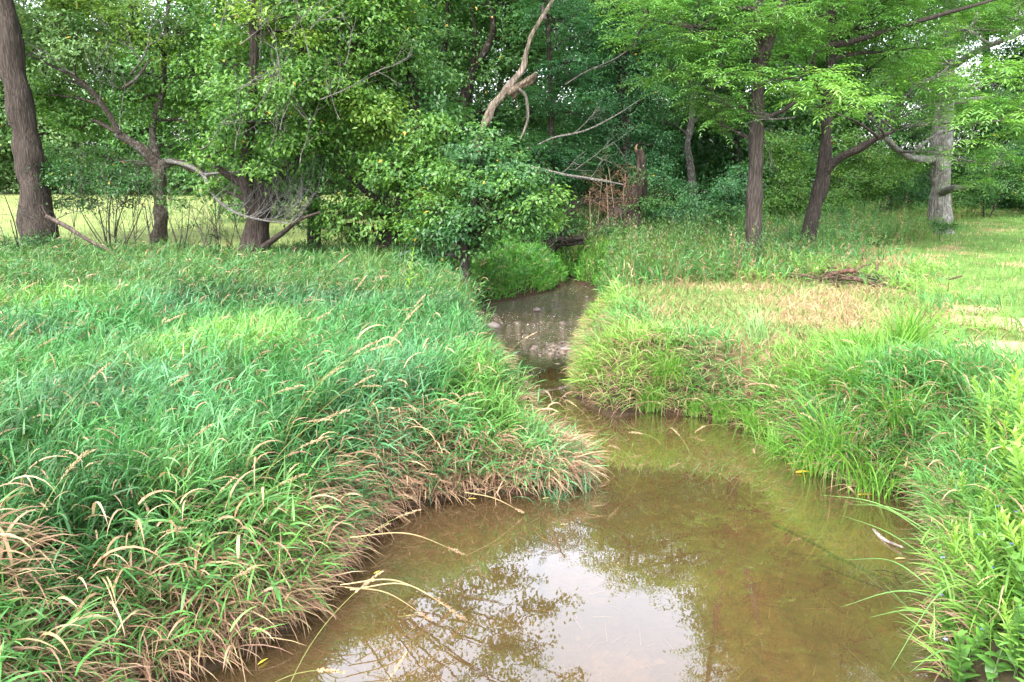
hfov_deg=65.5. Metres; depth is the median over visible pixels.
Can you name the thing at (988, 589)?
goldenrod plant
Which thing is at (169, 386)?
seed stalk
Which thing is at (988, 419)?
goldenrod plant
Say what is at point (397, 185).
tree
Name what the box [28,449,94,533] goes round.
seed stalk
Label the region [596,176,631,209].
dead weed
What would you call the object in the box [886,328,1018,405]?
grass tussock
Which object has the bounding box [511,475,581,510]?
grass tussock
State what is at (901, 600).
arching reed
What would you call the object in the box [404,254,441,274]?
grass tussock
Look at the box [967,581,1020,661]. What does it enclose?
goldenrod plant
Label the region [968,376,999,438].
goldenrod plant
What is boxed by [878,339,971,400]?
grass tussock
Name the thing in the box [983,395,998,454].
goldenrod plant
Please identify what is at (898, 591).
arching reed
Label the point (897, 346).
grass tussock
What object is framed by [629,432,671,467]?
seed stalk
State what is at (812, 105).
tree
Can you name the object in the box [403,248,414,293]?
goldenrod plant
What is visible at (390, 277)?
grass tussock
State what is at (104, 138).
tree
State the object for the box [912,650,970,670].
arching reed
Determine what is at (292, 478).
seed stalk
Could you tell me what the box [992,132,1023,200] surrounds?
shrub
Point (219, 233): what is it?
shrub
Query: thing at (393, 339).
seed stalk
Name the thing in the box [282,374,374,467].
seed stalk
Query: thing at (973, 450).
goldenrod plant
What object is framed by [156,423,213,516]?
seed stalk
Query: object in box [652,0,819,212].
tree
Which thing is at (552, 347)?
gravel
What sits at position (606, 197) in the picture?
dead weed
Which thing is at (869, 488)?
grass tussock
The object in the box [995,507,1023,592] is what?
goldenrod plant
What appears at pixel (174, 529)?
seed stalk
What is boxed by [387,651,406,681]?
seed stalk
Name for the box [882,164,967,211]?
shrub
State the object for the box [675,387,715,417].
grass tussock
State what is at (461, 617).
bent stalk
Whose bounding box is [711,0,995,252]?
walnut tree
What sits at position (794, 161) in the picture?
shrub
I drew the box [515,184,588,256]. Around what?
fallen log
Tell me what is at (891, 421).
grass tussock
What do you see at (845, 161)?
shrub
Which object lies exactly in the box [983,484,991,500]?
goldenrod plant
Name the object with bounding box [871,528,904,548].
stick
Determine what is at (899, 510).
arching reed
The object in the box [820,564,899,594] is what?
stick
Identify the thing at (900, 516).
arching reed
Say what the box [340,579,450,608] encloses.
bent stalk
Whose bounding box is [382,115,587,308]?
tree
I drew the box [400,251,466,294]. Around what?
grass tussock
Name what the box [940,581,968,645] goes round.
dayflower plant
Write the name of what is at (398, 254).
grass tussock
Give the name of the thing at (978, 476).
goldenrod plant
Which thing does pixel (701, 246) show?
leafy weeds
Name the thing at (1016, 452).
goldenrod plant
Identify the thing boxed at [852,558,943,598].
arching reed
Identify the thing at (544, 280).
stream grass
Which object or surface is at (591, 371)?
grass tussock
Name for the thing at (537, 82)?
tree
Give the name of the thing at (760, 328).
grass tussock
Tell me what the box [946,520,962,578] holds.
goldenrod plant
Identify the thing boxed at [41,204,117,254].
fallen branch
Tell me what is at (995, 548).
goldenrod plant
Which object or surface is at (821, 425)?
seed stalk
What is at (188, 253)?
grass tussock
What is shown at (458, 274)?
grass tussock
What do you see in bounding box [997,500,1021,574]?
dayflower plant
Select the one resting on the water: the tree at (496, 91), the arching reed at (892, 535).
the arching reed at (892, 535)
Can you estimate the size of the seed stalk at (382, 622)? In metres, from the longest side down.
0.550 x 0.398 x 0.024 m
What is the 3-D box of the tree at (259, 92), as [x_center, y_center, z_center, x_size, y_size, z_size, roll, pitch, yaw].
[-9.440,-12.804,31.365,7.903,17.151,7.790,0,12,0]
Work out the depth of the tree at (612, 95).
43.59 m
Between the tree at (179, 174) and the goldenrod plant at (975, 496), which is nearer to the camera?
the goldenrod plant at (975, 496)
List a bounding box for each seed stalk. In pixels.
[0,321,25,349]
[17,450,87,613]
[28,337,56,354]
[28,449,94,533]
[51,362,109,442]
[94,526,186,609]
[112,313,186,367]
[142,374,188,412]
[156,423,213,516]
[176,475,237,610]
[186,565,255,668]
[221,473,306,577]
[225,436,328,530]
[226,385,303,425]
[248,418,332,483]
[263,409,349,483]
[273,366,343,454]
[276,667,344,681]
[277,340,377,473]
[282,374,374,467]
[286,344,391,427]
[291,570,383,681]
[312,384,381,421]
[324,509,421,587]
[332,523,390,608]
[333,274,367,342]
[345,614,426,662]
[350,328,402,422]
[370,303,422,431]
[384,294,425,386]
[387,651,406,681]
[410,391,481,433]
[491,331,536,374]
[609,444,644,494]
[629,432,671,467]
[800,412,847,473]
[846,484,870,542]
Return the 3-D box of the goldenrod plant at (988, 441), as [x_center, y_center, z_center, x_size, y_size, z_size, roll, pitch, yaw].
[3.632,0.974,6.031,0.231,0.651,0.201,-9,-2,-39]
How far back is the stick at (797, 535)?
6.78 m
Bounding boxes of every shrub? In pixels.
[0,141,114,257]
[25,137,187,251]
[123,144,224,258]
[169,126,244,251]
[299,165,388,250]
[334,181,480,265]
[514,152,666,246]
[617,158,775,232]
[733,148,824,205]
[740,127,836,222]
[798,150,882,207]
[808,126,927,215]
[838,152,925,206]
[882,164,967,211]
[899,144,970,207]
[921,215,966,240]
[925,147,1017,208]
[952,142,1023,216]
[984,173,1023,209]
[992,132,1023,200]
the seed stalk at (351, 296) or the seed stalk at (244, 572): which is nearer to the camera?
the seed stalk at (244, 572)
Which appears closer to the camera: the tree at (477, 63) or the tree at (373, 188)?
the tree at (477, 63)
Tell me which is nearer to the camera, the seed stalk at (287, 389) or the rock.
the seed stalk at (287, 389)
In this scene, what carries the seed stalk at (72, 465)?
on the ground at (580, 519)
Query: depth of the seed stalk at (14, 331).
6.23 m
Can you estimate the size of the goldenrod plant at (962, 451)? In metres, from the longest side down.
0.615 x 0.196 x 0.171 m
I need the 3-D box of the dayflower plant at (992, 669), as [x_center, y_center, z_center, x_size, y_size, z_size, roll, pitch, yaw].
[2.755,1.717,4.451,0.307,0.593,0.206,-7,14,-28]
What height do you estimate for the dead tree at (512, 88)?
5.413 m
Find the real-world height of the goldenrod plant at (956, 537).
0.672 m
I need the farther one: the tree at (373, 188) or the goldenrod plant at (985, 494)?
the tree at (373, 188)
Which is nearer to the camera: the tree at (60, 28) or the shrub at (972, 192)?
the tree at (60, 28)
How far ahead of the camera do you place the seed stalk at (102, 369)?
5.59 m
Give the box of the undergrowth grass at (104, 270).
[0,228,559,325]
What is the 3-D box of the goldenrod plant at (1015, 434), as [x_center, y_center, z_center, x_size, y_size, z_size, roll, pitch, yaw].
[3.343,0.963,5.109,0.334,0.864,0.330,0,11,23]
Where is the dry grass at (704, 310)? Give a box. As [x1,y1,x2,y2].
[610,256,1023,393]
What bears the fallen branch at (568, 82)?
on the tree at (556, 158)
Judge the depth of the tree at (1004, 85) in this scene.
36.65 m
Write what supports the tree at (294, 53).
on the ground at (580, 519)
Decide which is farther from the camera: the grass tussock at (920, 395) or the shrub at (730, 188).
the shrub at (730, 188)
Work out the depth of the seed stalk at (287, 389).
6.34 m
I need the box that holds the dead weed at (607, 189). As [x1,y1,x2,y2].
[589,170,625,224]
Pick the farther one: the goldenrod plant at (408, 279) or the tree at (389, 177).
the tree at (389, 177)
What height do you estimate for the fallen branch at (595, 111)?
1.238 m
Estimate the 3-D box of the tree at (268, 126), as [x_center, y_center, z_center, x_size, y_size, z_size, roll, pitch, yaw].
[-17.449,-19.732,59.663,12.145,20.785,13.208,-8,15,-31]
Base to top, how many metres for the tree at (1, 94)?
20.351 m
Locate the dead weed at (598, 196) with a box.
[580,171,608,220]
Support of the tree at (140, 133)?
on the ground at (580, 519)
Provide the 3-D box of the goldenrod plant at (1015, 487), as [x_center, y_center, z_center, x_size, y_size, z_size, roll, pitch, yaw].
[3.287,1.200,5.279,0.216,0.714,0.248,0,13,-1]
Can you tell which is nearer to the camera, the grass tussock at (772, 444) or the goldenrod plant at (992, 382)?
the goldenrod plant at (992, 382)
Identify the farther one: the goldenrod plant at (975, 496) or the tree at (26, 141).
the tree at (26, 141)
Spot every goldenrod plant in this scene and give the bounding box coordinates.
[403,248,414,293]
[944,473,962,514]
[944,524,972,605]
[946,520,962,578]
[950,503,970,568]
[953,471,977,527]
[955,436,969,479]
[962,484,979,518]
[964,419,976,474]
[964,525,1001,644]
[966,560,1000,656]
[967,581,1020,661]
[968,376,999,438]
[968,435,976,462]
[970,531,1002,599]
[970,563,1016,620]
[971,492,999,558]
[973,474,985,493]
[973,490,987,526]
[973,498,993,567]
[974,404,997,466]
[980,363,1023,447]
[980,531,1005,618]
[981,377,1002,443]
[981,427,998,481]
[981,429,996,471]
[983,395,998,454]
[983,411,1012,485]
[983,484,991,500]
[988,513,1009,559]
[988,522,1011,590]
[989,455,1005,486]
[989,502,1005,544]
[992,597,1023,676]
[994,438,1011,481]
[995,476,1023,528]
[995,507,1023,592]
[995,561,1023,620]
[996,472,1009,500]
[999,519,1023,602]
[1002,438,1023,529]
[1003,420,1023,486]
[1004,377,1023,438]
[1004,434,1023,527]
[1005,402,1023,456]
[1007,379,1023,443]
[1007,425,1023,501]
[1011,504,1023,574]
[1012,613,1023,681]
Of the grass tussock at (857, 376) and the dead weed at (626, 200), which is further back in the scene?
the dead weed at (626, 200)
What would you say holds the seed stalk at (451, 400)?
on the ground at (580, 519)
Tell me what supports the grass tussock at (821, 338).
on the ground at (580, 519)
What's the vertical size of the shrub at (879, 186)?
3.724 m
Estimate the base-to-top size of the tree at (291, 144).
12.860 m
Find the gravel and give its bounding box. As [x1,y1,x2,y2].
[480,291,588,363]
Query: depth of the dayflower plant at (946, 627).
4.97 m
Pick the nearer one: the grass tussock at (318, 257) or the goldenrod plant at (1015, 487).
the goldenrod plant at (1015, 487)
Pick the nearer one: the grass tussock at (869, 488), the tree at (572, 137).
the grass tussock at (869, 488)
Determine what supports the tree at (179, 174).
on the ground at (580, 519)
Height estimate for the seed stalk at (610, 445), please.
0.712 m
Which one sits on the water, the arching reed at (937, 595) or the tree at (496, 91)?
the arching reed at (937, 595)
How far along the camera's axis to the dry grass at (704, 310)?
13.21 m
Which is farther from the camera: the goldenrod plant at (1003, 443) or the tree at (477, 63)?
the tree at (477, 63)
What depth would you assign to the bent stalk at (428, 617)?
5.46 m
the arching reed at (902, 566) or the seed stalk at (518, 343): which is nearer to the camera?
the arching reed at (902, 566)
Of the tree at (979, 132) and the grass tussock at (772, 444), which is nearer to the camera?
the grass tussock at (772, 444)
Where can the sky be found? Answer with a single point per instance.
(973, 58)
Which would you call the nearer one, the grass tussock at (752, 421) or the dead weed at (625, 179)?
the grass tussock at (752, 421)
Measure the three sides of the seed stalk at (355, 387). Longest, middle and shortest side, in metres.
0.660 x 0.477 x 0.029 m
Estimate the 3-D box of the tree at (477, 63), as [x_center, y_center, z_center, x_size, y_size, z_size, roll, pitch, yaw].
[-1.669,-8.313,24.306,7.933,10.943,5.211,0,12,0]
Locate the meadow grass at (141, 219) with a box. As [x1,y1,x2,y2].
[0,193,540,254]
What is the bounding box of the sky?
[3,0,1023,165]
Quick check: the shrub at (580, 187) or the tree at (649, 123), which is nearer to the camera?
the shrub at (580, 187)
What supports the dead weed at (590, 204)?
on the ground at (580, 519)
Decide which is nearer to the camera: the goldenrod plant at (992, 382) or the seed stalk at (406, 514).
the seed stalk at (406, 514)
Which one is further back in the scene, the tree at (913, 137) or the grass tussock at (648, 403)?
the tree at (913, 137)
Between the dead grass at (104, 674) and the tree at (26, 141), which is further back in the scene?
the tree at (26, 141)
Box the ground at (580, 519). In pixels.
[0,169,1023,681]
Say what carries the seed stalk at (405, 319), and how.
on the ground at (580, 519)
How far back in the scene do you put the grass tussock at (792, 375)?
9.30 m
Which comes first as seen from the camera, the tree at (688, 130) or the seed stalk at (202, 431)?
the seed stalk at (202, 431)
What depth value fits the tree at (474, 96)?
37.67 m
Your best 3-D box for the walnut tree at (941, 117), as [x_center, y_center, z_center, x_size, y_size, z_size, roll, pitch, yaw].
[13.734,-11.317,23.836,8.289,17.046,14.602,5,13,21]
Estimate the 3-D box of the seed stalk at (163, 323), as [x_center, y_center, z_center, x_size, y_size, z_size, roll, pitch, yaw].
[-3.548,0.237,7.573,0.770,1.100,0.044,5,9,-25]
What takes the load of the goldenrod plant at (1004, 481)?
on the ground at (580, 519)
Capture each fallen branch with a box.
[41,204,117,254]
[525,121,639,184]
[537,100,638,144]
[565,45,634,85]
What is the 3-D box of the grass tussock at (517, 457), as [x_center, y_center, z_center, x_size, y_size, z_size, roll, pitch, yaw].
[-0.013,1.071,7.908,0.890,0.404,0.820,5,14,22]
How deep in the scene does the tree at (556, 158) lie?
22.75 m
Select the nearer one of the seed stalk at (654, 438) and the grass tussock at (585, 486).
the grass tussock at (585, 486)
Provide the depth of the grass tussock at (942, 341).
9.15 m
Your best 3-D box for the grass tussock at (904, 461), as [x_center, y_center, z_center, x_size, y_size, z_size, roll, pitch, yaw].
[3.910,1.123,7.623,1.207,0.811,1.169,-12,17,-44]
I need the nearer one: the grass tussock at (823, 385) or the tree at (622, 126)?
the grass tussock at (823, 385)
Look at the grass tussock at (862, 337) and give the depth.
9.44 m
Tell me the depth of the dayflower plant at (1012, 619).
4.44 m
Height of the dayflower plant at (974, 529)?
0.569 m
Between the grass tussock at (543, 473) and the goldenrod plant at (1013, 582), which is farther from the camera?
the grass tussock at (543, 473)
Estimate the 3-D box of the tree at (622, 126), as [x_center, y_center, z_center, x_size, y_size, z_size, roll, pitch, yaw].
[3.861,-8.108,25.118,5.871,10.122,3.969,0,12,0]
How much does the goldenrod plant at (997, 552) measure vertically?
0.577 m
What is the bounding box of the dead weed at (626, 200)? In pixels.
[609,181,643,216]
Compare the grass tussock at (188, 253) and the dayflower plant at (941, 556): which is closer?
the dayflower plant at (941, 556)
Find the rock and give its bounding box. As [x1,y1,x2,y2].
[488,322,499,328]
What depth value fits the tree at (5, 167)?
60.52 m
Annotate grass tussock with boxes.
[0,244,30,266]
[13,245,78,283]
[60,239,115,267]
[113,252,163,270]
[165,237,211,272]
[209,243,263,283]
[259,249,308,271]
[283,263,317,286]
[290,241,334,273]
[336,236,396,275]
[364,263,413,288]
[372,239,420,271]
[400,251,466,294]
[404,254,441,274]
[433,260,488,295]
[486,431,543,477]
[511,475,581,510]
[524,417,577,461]
[529,457,554,483]
[561,455,610,492]
[568,338,614,383]
[624,374,685,415]
[635,340,711,388]
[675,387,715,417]
[684,386,746,424]
[703,286,827,346]
[706,389,786,442]
[733,372,942,507]
[740,409,800,458]
[761,430,830,479]
[763,342,833,390]
[772,357,848,403]
[784,325,934,408]
[793,323,850,355]
[810,425,929,514]
[811,309,905,359]
[822,312,971,391]
[833,357,970,444]
[843,281,996,348]
[868,421,953,489]
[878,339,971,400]
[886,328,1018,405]
[898,326,971,353]
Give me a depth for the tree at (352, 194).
31.46 m
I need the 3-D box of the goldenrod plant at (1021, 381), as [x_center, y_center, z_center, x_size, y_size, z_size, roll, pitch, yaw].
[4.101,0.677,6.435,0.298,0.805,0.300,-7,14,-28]
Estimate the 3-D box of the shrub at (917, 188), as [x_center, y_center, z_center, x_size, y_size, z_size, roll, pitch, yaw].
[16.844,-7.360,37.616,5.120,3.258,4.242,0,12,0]
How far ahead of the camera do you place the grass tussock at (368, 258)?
16.42 m
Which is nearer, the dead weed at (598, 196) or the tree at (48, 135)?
the dead weed at (598, 196)
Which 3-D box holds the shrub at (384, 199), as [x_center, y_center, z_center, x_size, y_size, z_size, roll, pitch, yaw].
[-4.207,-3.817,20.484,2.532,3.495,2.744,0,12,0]
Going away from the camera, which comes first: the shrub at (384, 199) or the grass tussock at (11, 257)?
the grass tussock at (11, 257)
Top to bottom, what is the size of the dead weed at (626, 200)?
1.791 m
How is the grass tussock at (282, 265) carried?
on the ground at (580, 519)
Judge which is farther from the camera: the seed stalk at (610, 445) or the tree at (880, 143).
the tree at (880, 143)
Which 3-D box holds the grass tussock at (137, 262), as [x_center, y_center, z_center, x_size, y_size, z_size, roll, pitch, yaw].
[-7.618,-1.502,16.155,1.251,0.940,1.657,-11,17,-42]
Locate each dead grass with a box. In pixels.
[0,313,615,681]
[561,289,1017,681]
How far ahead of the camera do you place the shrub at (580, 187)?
24.00 m
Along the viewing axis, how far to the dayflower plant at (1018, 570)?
4.46 m
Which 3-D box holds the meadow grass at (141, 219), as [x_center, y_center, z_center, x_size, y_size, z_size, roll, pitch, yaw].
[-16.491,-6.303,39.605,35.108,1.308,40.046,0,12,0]
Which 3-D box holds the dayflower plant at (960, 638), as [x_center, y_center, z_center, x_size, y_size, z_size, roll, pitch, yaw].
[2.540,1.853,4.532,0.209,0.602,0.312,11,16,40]
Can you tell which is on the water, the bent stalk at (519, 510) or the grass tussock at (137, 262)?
the bent stalk at (519, 510)
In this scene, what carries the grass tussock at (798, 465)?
on the ground at (580, 519)
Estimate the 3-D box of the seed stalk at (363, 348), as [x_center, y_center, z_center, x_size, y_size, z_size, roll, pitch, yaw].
[-1.476,0.554,6.379,0.799,1.143,0.046,0,9,-14]
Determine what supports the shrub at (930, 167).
on the ground at (580, 519)
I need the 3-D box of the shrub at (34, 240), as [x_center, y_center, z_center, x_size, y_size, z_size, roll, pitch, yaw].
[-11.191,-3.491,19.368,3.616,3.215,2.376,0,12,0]
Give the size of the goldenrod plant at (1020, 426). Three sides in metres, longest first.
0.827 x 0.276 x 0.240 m
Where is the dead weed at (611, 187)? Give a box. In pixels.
[597,155,632,207]
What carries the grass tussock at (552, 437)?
on the ground at (580, 519)
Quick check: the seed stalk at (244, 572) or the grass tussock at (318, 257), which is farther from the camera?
the grass tussock at (318, 257)
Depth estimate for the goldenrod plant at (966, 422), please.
6.87 m
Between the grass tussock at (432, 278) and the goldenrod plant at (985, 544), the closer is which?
the goldenrod plant at (985, 544)
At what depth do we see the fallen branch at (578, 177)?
20.51 m
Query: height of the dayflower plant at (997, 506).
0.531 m
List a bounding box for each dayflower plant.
[932,544,959,637]
[932,583,957,661]
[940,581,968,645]
[942,629,979,681]
[948,622,994,680]
[969,523,1000,577]
[971,527,998,623]
[973,595,1023,681]
[991,494,1004,524]
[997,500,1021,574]
[997,532,1023,605]
[997,538,1019,573]
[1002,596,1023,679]
[1002,611,1023,632]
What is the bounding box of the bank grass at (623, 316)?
[559,245,1023,681]
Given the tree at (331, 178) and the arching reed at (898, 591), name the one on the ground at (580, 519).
the tree at (331, 178)
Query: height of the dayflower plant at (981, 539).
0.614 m
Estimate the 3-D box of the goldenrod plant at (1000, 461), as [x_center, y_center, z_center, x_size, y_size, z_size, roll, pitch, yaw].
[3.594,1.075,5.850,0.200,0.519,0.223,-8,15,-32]
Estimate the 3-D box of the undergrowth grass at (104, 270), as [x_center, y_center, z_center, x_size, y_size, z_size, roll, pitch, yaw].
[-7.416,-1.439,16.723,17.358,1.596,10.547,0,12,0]
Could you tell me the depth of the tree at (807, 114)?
34.03 m
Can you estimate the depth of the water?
9.99 m
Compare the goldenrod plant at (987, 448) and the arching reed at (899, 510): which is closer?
the goldenrod plant at (987, 448)
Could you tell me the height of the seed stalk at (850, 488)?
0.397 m
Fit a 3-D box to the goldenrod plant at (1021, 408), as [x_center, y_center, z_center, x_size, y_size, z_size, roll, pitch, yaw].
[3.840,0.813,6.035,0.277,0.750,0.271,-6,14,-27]
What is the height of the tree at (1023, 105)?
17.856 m
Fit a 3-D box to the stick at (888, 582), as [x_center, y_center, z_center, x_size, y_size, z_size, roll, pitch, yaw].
[2.820,1.822,6.187,0.380,0.074,0.859,-7,14,-30]
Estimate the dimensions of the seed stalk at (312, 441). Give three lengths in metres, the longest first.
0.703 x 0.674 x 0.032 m
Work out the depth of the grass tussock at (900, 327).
9.57 m
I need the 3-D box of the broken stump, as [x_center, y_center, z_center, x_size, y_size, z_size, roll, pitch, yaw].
[2.702,-3.779,22.178,1.752,3.334,1.538,10,16,37]
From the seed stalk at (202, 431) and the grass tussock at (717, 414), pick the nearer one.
the seed stalk at (202, 431)
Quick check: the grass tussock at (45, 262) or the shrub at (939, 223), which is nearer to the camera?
the grass tussock at (45, 262)
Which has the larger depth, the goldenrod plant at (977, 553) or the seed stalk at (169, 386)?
the seed stalk at (169, 386)
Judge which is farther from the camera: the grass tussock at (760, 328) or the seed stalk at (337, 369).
the grass tussock at (760, 328)
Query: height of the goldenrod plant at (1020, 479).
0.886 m
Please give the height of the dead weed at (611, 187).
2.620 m
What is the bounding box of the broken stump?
[578,144,647,242]
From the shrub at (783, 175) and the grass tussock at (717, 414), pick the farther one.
the shrub at (783, 175)
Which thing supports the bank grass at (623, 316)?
on the ground at (580, 519)
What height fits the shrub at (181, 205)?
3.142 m
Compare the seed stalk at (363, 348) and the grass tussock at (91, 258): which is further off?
the grass tussock at (91, 258)
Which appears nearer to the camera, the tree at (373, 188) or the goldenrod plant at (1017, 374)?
the goldenrod plant at (1017, 374)
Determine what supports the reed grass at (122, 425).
on the ground at (580, 519)
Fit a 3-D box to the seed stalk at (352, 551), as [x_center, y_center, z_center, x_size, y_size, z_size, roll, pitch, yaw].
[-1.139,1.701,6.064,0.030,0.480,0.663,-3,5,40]
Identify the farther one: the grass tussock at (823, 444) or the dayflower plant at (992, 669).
the grass tussock at (823, 444)
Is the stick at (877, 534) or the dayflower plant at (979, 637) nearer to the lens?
the dayflower plant at (979, 637)
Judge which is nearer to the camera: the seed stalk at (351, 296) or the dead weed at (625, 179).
the seed stalk at (351, 296)
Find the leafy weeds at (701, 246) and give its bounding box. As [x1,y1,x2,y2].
[557,188,1000,299]
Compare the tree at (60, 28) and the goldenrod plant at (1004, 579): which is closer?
the goldenrod plant at (1004, 579)
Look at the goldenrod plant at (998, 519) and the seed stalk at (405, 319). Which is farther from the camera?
the seed stalk at (405, 319)
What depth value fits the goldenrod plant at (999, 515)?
5.05 m
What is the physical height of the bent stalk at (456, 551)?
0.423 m
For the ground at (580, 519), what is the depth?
6.79 m
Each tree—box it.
[0,0,59,254]
[0,0,64,193]
[0,0,120,194]
[0,71,31,183]
[3,0,325,245]
[40,0,183,194]
[54,0,207,195]
[123,0,271,195]
[156,0,359,223]
[159,0,444,260]
[217,0,330,193]
[225,1,427,252]
[232,0,432,218]
[257,57,374,194]
[278,0,482,254]
[293,6,458,201]
[329,1,478,213]
[376,0,582,210]
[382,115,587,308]
[415,0,590,205]
[417,4,507,209]
[472,0,554,144]
[477,5,633,208]
[490,0,647,233]
[502,0,676,208]
[541,0,717,206]
[559,11,703,200]
[574,23,734,200]
[582,0,746,207]
[585,0,873,267]
[631,0,776,201]
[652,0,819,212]
[658,0,811,185]
[701,0,879,193]
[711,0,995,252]
[744,2,883,177]
[778,2,938,194]
[834,0,990,201]
[840,0,1023,234]
[887,0,1023,207]
[953,0,1023,209]
[1003,0,1023,174]
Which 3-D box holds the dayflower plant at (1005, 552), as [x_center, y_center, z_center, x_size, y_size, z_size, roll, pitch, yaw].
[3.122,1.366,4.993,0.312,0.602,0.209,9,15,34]
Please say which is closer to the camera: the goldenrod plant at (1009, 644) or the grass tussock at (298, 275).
the goldenrod plant at (1009, 644)
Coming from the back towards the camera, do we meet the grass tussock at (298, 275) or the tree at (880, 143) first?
the tree at (880, 143)
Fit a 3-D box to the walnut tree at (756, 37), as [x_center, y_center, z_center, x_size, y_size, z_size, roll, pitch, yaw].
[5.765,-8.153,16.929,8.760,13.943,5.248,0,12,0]
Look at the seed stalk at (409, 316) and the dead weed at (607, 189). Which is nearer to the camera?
the seed stalk at (409, 316)
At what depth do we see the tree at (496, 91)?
30.82 m
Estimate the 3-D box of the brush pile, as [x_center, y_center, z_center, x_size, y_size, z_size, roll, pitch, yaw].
[6.697,-1.294,16.186,3.951,0.417,2.688,-7,14,-27]
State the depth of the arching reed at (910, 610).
5.24 m
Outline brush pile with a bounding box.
[750,262,962,292]
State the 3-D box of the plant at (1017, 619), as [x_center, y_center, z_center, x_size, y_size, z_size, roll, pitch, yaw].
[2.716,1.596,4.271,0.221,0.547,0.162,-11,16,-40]
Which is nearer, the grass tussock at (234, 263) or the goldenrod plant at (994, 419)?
the goldenrod plant at (994, 419)
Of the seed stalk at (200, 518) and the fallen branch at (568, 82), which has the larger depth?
the fallen branch at (568, 82)
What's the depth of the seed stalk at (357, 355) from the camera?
7.06 m
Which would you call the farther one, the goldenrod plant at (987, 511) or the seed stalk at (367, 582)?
the goldenrod plant at (987, 511)
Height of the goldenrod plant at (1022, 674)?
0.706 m
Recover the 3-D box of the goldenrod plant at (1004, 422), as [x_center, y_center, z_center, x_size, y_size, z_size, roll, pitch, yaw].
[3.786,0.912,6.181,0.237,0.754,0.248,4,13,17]
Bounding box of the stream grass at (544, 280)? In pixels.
[436,225,711,301]
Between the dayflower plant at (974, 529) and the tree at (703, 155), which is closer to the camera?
the dayflower plant at (974, 529)
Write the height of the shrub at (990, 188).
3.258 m
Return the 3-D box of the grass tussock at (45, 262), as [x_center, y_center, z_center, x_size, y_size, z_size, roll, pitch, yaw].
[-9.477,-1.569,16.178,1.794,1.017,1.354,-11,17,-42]
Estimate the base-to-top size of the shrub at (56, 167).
3.435 m
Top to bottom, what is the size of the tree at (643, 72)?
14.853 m
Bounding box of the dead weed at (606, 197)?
[586,184,616,211]
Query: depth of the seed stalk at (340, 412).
5.73 m
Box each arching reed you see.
[825,495,937,536]
[842,515,931,560]
[842,590,964,606]
[852,500,937,543]
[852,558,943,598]
[872,505,921,518]
[873,609,944,618]
[885,585,915,614]
[890,586,973,668]
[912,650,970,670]
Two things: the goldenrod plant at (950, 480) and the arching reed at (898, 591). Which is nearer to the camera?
the arching reed at (898, 591)
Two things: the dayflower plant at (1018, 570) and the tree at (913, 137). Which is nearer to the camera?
the dayflower plant at (1018, 570)
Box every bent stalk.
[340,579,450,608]
[345,587,431,621]
[350,532,464,554]
[350,583,466,621]
[465,492,524,513]
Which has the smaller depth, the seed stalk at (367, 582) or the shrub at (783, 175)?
the seed stalk at (367, 582)
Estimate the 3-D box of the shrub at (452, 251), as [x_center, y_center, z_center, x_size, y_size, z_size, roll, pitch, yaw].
[-2.285,-2.951,19.323,4.496,2.412,2.652,7,14,30]
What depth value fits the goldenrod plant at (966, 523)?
5.78 m
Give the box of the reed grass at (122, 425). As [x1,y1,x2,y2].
[0,269,607,681]
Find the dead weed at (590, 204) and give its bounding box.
[581,181,608,231]
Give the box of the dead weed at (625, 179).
[613,165,635,204]
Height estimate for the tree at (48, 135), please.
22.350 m
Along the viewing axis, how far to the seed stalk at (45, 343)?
7.86 m
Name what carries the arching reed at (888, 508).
on the water
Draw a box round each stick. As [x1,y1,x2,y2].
[772,522,849,564]
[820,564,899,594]
[829,553,924,601]
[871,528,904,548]
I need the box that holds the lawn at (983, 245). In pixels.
[859,206,1023,342]
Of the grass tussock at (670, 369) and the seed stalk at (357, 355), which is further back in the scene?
the grass tussock at (670, 369)
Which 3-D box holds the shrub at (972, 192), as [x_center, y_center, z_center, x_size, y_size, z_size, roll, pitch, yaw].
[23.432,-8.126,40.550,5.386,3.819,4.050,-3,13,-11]
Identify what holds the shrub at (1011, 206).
on the ground at (580, 519)
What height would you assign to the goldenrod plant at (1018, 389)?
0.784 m
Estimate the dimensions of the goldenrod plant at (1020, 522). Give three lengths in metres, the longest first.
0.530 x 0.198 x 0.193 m
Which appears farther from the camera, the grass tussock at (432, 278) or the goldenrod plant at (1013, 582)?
the grass tussock at (432, 278)
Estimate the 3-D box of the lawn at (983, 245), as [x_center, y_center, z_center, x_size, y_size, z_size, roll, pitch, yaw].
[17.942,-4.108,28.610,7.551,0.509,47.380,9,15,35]
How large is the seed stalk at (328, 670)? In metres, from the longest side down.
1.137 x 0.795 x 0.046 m
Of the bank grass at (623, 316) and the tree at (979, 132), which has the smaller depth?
the bank grass at (623, 316)
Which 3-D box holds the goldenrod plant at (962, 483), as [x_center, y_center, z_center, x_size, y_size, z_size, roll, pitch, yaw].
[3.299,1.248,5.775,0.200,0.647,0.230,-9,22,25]
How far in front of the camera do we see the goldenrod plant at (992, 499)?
5.30 m
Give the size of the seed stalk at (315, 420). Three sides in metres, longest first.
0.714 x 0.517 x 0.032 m
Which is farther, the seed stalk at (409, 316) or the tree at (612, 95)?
the tree at (612, 95)

